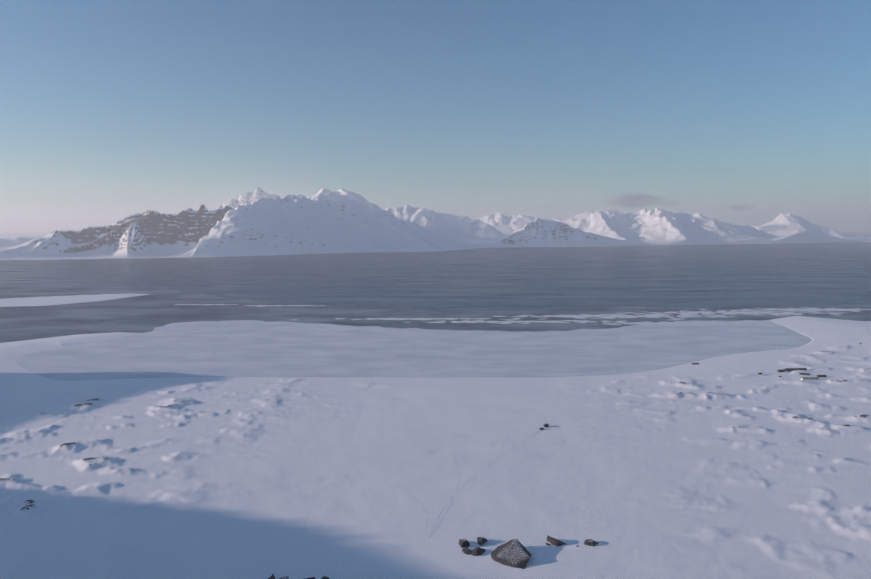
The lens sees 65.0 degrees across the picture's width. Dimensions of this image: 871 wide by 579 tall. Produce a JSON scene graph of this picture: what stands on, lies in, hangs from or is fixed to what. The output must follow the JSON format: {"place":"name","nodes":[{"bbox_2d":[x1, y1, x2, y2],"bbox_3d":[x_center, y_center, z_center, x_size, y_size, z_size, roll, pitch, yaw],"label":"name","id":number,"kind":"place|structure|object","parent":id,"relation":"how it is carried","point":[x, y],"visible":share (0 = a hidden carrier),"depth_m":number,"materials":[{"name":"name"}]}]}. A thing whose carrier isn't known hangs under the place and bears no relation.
{"place":"outdoors","nodes":[
{"label":"outdoors","id":0,"kind":"place"},
{"bbox_2d":[28,353,735,379],"bbox_3d":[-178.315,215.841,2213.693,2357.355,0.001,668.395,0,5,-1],"label":"tide crack","id":1,"kind":"object","parent":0,"point":[346,376],"visible":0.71,"depth_m":1911.83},
{"bbox_2d":[15,320,811,380],"bbox_3d":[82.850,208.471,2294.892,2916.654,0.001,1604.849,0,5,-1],"label":"fast ice","id":2,"kind":"structure","parent":0,"point":[489,367],"depth_m":2296.74,"materials":[{"name":"white ice"}]},
{"bbox_2d":[292,328,421,329],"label":"floes","id":3,"kind":"object","parent":2,"relation":"on","point":[343,328],"visible":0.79,"depth_m":2818.26,"materials":[{"name":"white ice"}]},
{"bbox_2d":[83,350,659,359],"bbox_3d":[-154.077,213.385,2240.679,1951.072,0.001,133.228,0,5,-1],"label":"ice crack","id":4,"kind":"object","parent":2,"relation":"on","point":[335,355],"visible":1,"depth_m":2224.97,"materials":[{"name":"grey ice"}]},
{"bbox_2d":[405,320,695,323],"bbox_3d":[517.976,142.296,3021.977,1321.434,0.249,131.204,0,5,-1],"label":"ice floes","id":5,"kind":"object","parent":2,"relation":"on","point":[506,322],"visible":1,"depth_m":3027.60,"materials":[{"name":"white ice"}]},
{"bbox_2d":[603,321,750,324],"bbox_3d":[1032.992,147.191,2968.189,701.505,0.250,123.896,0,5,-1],"label":"ice floes","id":6,"kind":"object","parent":2,"relation":"on","point":[662,323],"visible":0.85,"depth_m":2964.80,"materials":[{"name":"white ice"}]},
{"bbox_2d":[0,293,870,578],"bbox_3d":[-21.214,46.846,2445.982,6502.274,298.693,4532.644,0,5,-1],"label":"snowy ground","id":7,"kind":"structure","parent":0,"point":[698,531],"depth_m":1124.56,"materials":[{"name":"white snow"}]},
{"bbox_2d":[3,431,504,482],"bbox_3d":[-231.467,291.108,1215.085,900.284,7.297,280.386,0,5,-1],"label":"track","id":8,"kind":"structure","parent":7,"relation":"on","point":[246,459],"depth_m":1186.84,"materials":[{"name":"white snow"}]},
{"bbox_2d":[268,535,597,578],"bbox_3d":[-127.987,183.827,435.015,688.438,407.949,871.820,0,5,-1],"label":"boulders","id":9,"kind":"object","parent":7,"relation":"on","point":[519,555],"visible":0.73,"depth_m":840.45,"materials":[{"name":"grey stone"}]},
{"bbox_2d":[433,452,458,533],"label":"track","id":10,"kind":"structure","parent":7,"relation":"on","point":[453,498],"depth_m":1003.71,"materials":[{"name":"white snow"}]},
{"bbox_2d":[429,431,540,538],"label":"track","id":11,"kind":"structure","parent":7,"relation":"on","point":[465,484],"depth_m":1061.50,"materials":[{"name":"white snow"}]},
{"bbox_2d":[549,382,741,426],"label":"track","id":12,"kind":"structure","parent":7,"relation":"on","point":[641,405],"depth_m":1533.77,"materials":[{"name":"white snow"}]},
{"bbox_2d":[594,321,813,362],"bbox_3d":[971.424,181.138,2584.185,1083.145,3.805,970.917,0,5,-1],"label":"ice foot","id":13,"kind":"object","parent":7,"relation":"on","point":[752,352],"visible":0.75,"depth_m":2512.34},
{"bbox_2d":[784,368,806,370],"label":"long station","id":14,"kind":"object","parent":7,"relation":"on","point":[788,369],"visible":1,"depth_m":1934.33,"materials":[{"name":"metal"}]},
{"bbox_2d":[801,377,818,379],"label":"station lab","id":15,"kind":"structure","parent":7,"relation":"on","point":[812,378],"depth_m":1821.29,"materials":[{"name":"metal"}]},
{"bbox_2d":[0,230,870,330],"bbox_3d":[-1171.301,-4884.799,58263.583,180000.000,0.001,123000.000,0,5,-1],"label":"water","id":16,"kind":"structure","parent":0,"point":[449,302],"depth_m":5574.39,"materials":[{"name":"blue liquid"}]},
{"bbox_2d":[0,188,870,259],"bbox_3d":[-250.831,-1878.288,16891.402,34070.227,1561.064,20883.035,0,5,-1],"label":"mountains","id":17,"kind":"structure","parent":0,"point":[229,230],"depth_m":11989.08,"materials":[{"name":"white snow"}]},
{"bbox_2d":[0,285,870,342],"bbox_3d":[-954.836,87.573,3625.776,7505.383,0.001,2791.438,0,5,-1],"label":"nilas","id":18,"kind":"object","parent":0,"point":[110,322],"visible":0.67,"depth_m":3272.87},
{"bbox_2d":[175,304,237,304],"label":"floes","id":19,"kind":"object","parent":18,"relation":"on","point":[206,304],"visible":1,"depth_m":3694.43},
{"bbox_2d":[246,305,321,306],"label":"floes","id":20,"kind":"object","parent":18,"relation":"on","point":[279,305],"visible":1,"depth_m":3646.99,"materials":[{"name":"white ice"}]},
{"bbox_2d":[293,318,521,319],"bbox_3d":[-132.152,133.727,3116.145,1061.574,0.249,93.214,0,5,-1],"label":"ice floes","id":21,"kind":"object","parent":18,"relation":"on","point":[423,318],"visible":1,"depth_m":3126.97,"materials":[{"name":"white ice"}]},
{"bbox_2d":[494,313,733,319],"bbox_3d":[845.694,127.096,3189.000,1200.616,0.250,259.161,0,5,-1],"label":"ice floes","id":22,"kind":"object","parent":18,"relation":"on","point":[613,316],"visible":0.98,"depth_m":3197.93,"materials":[{"name":"white ice"}]},
{"bbox_2d":[624,310,839,316],"bbox_3d":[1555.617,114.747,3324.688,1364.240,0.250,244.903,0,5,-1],"label":"ice floes","id":23,"kind":"object","parent":18,"relation":"on","point":[740,312],"visible":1,"depth_m":3347.06,"materials":[{"name":"white ice"}]},
{"bbox_2d":[702,307,870,311],"bbox_3d":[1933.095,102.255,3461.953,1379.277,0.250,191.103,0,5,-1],"label":"ice floes","id":24,"kind":"object","parent":18,"relation":"on","point":[811,309],"visible":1,"depth_m":3469.50,"materials":[{"name":"white ice"}]},
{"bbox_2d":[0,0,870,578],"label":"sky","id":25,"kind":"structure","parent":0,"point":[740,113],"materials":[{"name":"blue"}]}
]}

